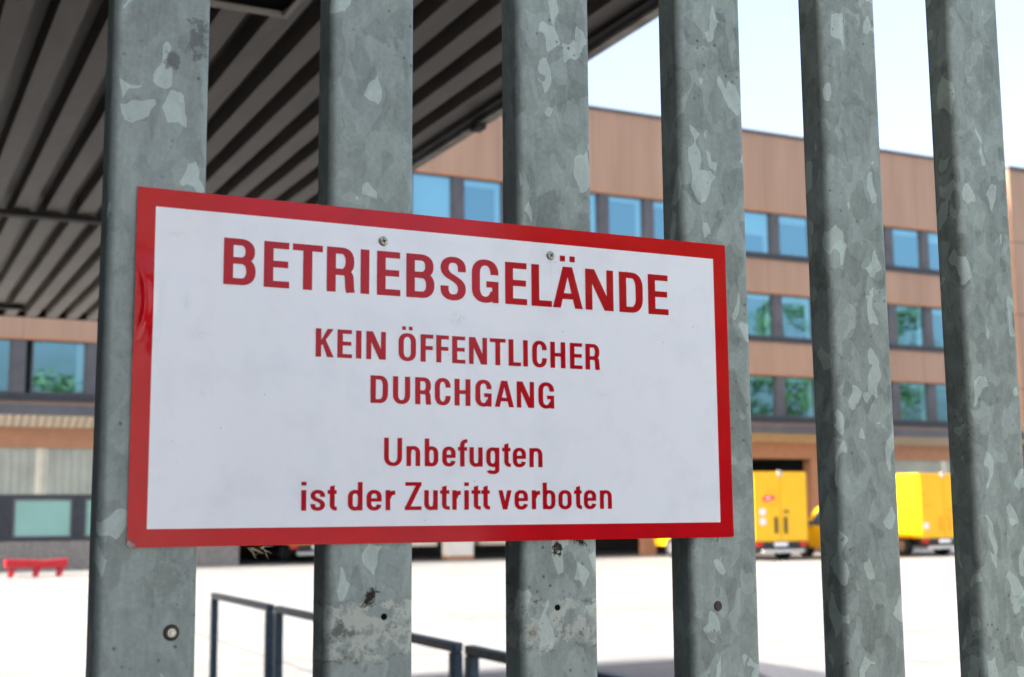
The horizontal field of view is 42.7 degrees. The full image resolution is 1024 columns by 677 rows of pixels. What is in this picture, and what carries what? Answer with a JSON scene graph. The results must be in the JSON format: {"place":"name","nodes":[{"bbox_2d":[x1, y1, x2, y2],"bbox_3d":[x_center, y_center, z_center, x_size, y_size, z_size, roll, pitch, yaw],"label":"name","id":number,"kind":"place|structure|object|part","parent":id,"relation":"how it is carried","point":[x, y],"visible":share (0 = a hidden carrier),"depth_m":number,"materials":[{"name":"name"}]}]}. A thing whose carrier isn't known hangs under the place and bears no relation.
{"place":"outdoors","nodes":[
{"label":"outdoors","id":0,"kind":"place"},
{"bbox_2d":[0,548,960,676],"bbox_3d":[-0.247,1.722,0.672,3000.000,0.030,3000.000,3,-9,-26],"label":"ground","id":1,"kind":"structure","parent":0,"point":[43,623],"depth_m":20.94,"materials":[{"name":"concrete"}]},
{"bbox_2d":[4,558,67,577],"bbox_3d":[-13.208,6.362,36.364,1.620,0.500,0.440,3,-9,-26],"label":"bench","id":2,"kind":"object","parent":1,"relation":"on","point":[37,566],"visible":1,"depth_m":36.20,"materials":[{"name":"red paint"}]},
{"bbox_2d":[244,545,313,561],"bbox_3d":[-8.112,6.722,48.766,2.500,3.010,6.470,3,-9,-26],"label":"delivery van","id":3,"kind":"object","parent":1,"relation":"on","point":[285,551],"visible":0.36,"depth_m":46.20,"materials":[{"name":"metal"}]},
{"bbox_2d":[0,105,1023,570],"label":"office building","id":4,"kind":"structure","parent":1,"relation":"on","point":[46,405],"depth_m":53.88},
{"bbox_2d":[0,338,26,391],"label":"window","id":5,"kind":"structure","parent":4,"relation":"in","point":[12,351],"depth_m":41.54,"materials":[{"name":"blue glass"}]},
{"bbox_2d":[11,498,72,537],"bbox_3d":[-14.797,5.653,41.315,1.790,1.250,0.049,3,-9,-26],"label":"window","id":6,"kind":"structure","parent":4,"relation":"in","point":[46,517],"depth_m":41.31,"materials":[{"name":"teal glass"}]},
{"bbox_2d":[30,340,96,394],"bbox_3d":[-14.407,0.951,42.314,2.101,1.710,0.240,3,-9,-26],"label":"window","id":7,"kind":"structure","parent":4,"relation":"in","point":[58,367],"depth_m":42.28,"materials":[{"name":"blue glass"}]},
{"bbox_2d":[83,498,90,536],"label":"window","id":8,"kind":"structure","parent":4,"relation":"in","point":[87,501],"depth_m":41.90,"materials":[{"name":"green glass"}]},
{"bbox_2d":[0,0,658,320],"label":"canopy","id":9,"kind":"object","parent":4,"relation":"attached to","point":[263,102],"visible":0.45,"depth_m":6.21,"materials":[{"name":"corrugated steel"},{"name":"paint"}]},
{"bbox_2d":[412,172,463,218],"bbox_3d":[-2.811,-5.236,48.933,2.101,1.790,0.210,3,-9,-26],"label":"window","id":10,"kind":"structure","parent":4,"relation":"in","point":[432,194],"depth_m":48.98,"materials":[{"name":"blue glass"}]},
{"bbox_2d":[463,178,502,222],"bbox_3d":[-0.932,-5.126,49.870,2.101,1.790,0.240,3,-9,-26],"label":"window","id":11,"kind":"structure","parent":4,"relation":"in","point":[483,199],"depth_m":49.81,"materials":[{"name":"blue glass"}]},
{"bbox_2d":[590,192,608,233],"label":"window","id":12,"kind":"structure","parent":4,"relation":"in","point":[599,218],"depth_m":51.96,"materials":[{"name":"grey metal"}]},
{"bbox_2d":[608,194,653,237],"bbox_3d":[4.725,-4.799,52.644,2.101,1.790,0.240,3,-9,-26],"label":"window","id":13,"kind":"structure","parent":4,"relation":"in","point":[628,216],"depth_m":52.68,"materials":[{"name":"blue glass"}]},
{"bbox_2d":[653,200,663,238],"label":"window","id":14,"kind":"structure","parent":4,"relation":"in","point":[658,221],"depth_m":53.25,"materials":[{"name":"blue glass"}]},
{"bbox_2d":[744,210,779,253],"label":"window","id":15,"kind":"structure","parent":4,"relation":"in","point":[761,228],"depth_m":55.52,"materials":[{"name":"blue glass"}]},
{"bbox_2d":[747,292,782,336],"bbox_3d":[10.411,-0.984,54.948,2.101,1.830,0.240,3,-9,-26],"label":"window","id":16,"kind":"structure","parent":4,"relation":"in","point":[764,310],"depth_m":55.04,"materials":[{"name":"blue glass"}]},
{"bbox_2d":[750,375,785,416],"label":"window","id":17,"kind":"structure","parent":4,"relation":"in","point":[767,393],"depth_m":54.60,"materials":[{"name":"green glass"}]},
{"bbox_2d":[779,214,807,256],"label":"window","id":18,"kind":"structure","parent":4,"relation":"in","point":[793,236],"depth_m":56.25,"materials":[{"name":"blue glass"}]},
{"bbox_2d":[782,295,811,338],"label":"window","id":19,"kind":"structure","parent":4,"relation":"in","point":[796,310],"depth_m":55.78,"materials":[{"name":"blue glass"}]},
{"bbox_2d":[784,376,814,417],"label":"window","id":20,"kind":"structure","parent":4,"relation":"in","point":[799,391],"depth_m":55.33,"materials":[{"name":"green glass"}]},
{"bbox_2d":[883,226,893,265],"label":"window","id":21,"kind":"structure","parent":4,"relation":"in","point":[888,231],"depth_m":58.44,"materials":[{"name":"grey metal"}]},
{"bbox_2d":[887,304,897,344],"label":"window","id":22,"kind":"structure","parent":4,"relation":"in","point":[891,308],"depth_m":57.98,"materials":[{"name":"grey metal"}]},
{"bbox_2d":[891,381,901,419],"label":"window","id":23,"kind":"structure","parent":4,"relation":"in","point":[895,386],"depth_m":57.52,"materials":[{"name":"grey metal"}]},
{"bbox_2d":[892,227,929,268],"bbox_3d":[17.932,-4.038,59.103,2.101,1.790,0.210,3,-9,-26],"label":"window","id":24,"kind":"structure","parent":4,"relation":"in","point":[910,247],"depth_m":59.16,"materials":[{"name":"blue glass"}]},
{"bbox_2d":[896,305,933,346],"bbox_3d":[17.954,-0.548,58.647,2.101,1.830,0.240,3,-9,-26],"label":"window","id":25,"kind":"structure","parent":4,"relation":"in","point":[914,323],"depth_m":58.69,"materials":[{"name":"blue glass"}]},
{"bbox_2d":[900,382,937,420],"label":"window","id":26,"kind":"structure","parent":4,"relation":"in","point":[918,400],"depth_m":58.23,"materials":[{"name":"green glass"}]},
{"bbox_2d":[928,232,938,269],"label":"window","id":27,"kind":"structure","parent":4,"relation":"in","point":[932,236],"depth_m":59.76,"materials":[{"name":"blue glass"}]},
{"bbox_2d":[932,307,943,347],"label":"window","id":28,"kind":"structure","parent":4,"relation":"in","point":[936,312],"depth_m":59.28,"materials":[{"name":"blue glass"}]},
{"bbox_2d":[936,384,947,421],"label":"window","id":29,"kind":"structure","parent":4,"relation":"in","point":[940,388],"depth_m":58.83,"materials":[{"name":"blue glass"}]},
{"bbox_2d":[85,0,1023,676],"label":"bar fence","id":30,"kind":"object","parent":1,"relation":"on","point":[141,612],"visible":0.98,"depth_m":1.12,"materials":[{"name":"metal"}]},
{"bbox_2d":[126,186,733,547],"bbox_3d":[-0.037,0.030,1.008,0.497,0.250,0.006,3,-9,-26],"label":"warning sign","id":31,"kind":"object","parent":30,"relation":"attached to","point":[308,374],"visible":1,"depth_m":0.99,"materials":[{"name":"aluminium"},{"name":"white paint"},{"name":"red paint"}]},
{"bbox_2d":[248,546,273,558],"bbox_3d":[-0.176,0.151,0.922,0.019,0.010,0.007,3,-9,-26],"label":"straw wisp","id":32,"kind":"object","parent":31,"relation":"hanging from","point":[254,549],"visible":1,"depth_m":0.92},
{"bbox_2d":[412,602,768,620],"bbox_3d":[1.565,4.625,22.507,6.250,0.001,2.500,3,-9,-26],"label":"pavement patch","id":33,"kind":"object","parent":1,"relation":"on","point":[473,614],"visible":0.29,"depth_m":21.99,"materials":[{"name":"concrete"}]},
{"bbox_2d":[654,470,807,558],"bbox_3d":[7.664,6.339,46.885,2.500,3.010,6.470,3,-9,-26],"label":"delivery van","id":34,"kind":"object","parent":1,"relation":"on","point":[780,514],"visible":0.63,"depth_m":44.15,"materials":[{"name":"yellow paint"}]},
{"bbox_3d":[8.552,5.699,43.905,1.065,2.110,0.064,3,-9,-26],"label":"rear door","id":35,"kind":"part","parent":34,"relation":"part of","materials":[{"name":"yellow paint"}]},
{"bbox_3d":[9.534,5.756,44.386,1.065,2.110,0.064,3,-9,-26],"label":"rear door","id":36,"kind":"part","parent":34,"relation":"part of","materials":[{"name":"yellow paint"}]},
{"bbox_2d":[799,507,820,556],"bbox_3d":[11.778,6.935,47.175,1.875,1.840,3.510,3,-9,-26],"label":"van","id":37,"kind":"object","parent":1,"relation":"on","point":[813,541],"visible":0.17,"depth_m":47.31,"materials":[{"name":"yellow paint"}]},
{"bbox_2d":[896,472,953,555],"bbox_3d":[14.228,6.718,50.103,2.500,3.010,6.470,3,-9,-26],"label":"delivery van","id":38,"kind":"object","parent":1,"relation":"on","point":[924,508],"visible":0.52,"depth_m":47.27,"materials":[{"name":"yellow paint"}]},
{"bbox_3d":[15.116,6.078,47.123,1.065,2.110,0.064,3,-9,-26],"label":"rear door","id":39,"kind":"part","parent":38,"relation":"part of","materials":[{"name":"yellow paint"}]},
{"bbox_3d":[16.097,6.135,47.604,1.065,2.110,0.064,3,-9,-26],"label":"rear door","id":40,"kind":"part","parent":38,"relation":"part of","materials":[{"name":"yellow paint"}]},
{"bbox_2d":[431,660,767,676],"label":"driveway","id":41,"kind":"structure","parent":0,"point":[656,669],"depth_m":13.48,"materials":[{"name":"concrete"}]},
{"bbox_2d":[209,593,273,676],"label":"railing","id":42,"kind":"object","parent":41,"relation":"on","point":[268,608],"visible":0.99,"depth_m":9.63,"materials":[{"name":"grey metal"}]},
{"bbox_2d":[273,606,462,676],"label":"railing","id":43,"kind":"object","parent":41,"relation":"on","point":[455,648],"visible":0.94,"depth_m":8.15,"materials":[{"name":"grey metal"}]},
{"bbox_2d":[464,645,628,676],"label":"railing","id":44,"kind":"object","parent":41,"relation":"on","point":[474,653],"visible":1,"depth_m":5.96,"materials":[{"name":"grey metal"}]},
{"bbox_2d":[588,0,1023,167],"label":"sky","id":45,"kind":"structure","parent":0,"point":[625,76],"materials":[{"name":"white"}]}
]}

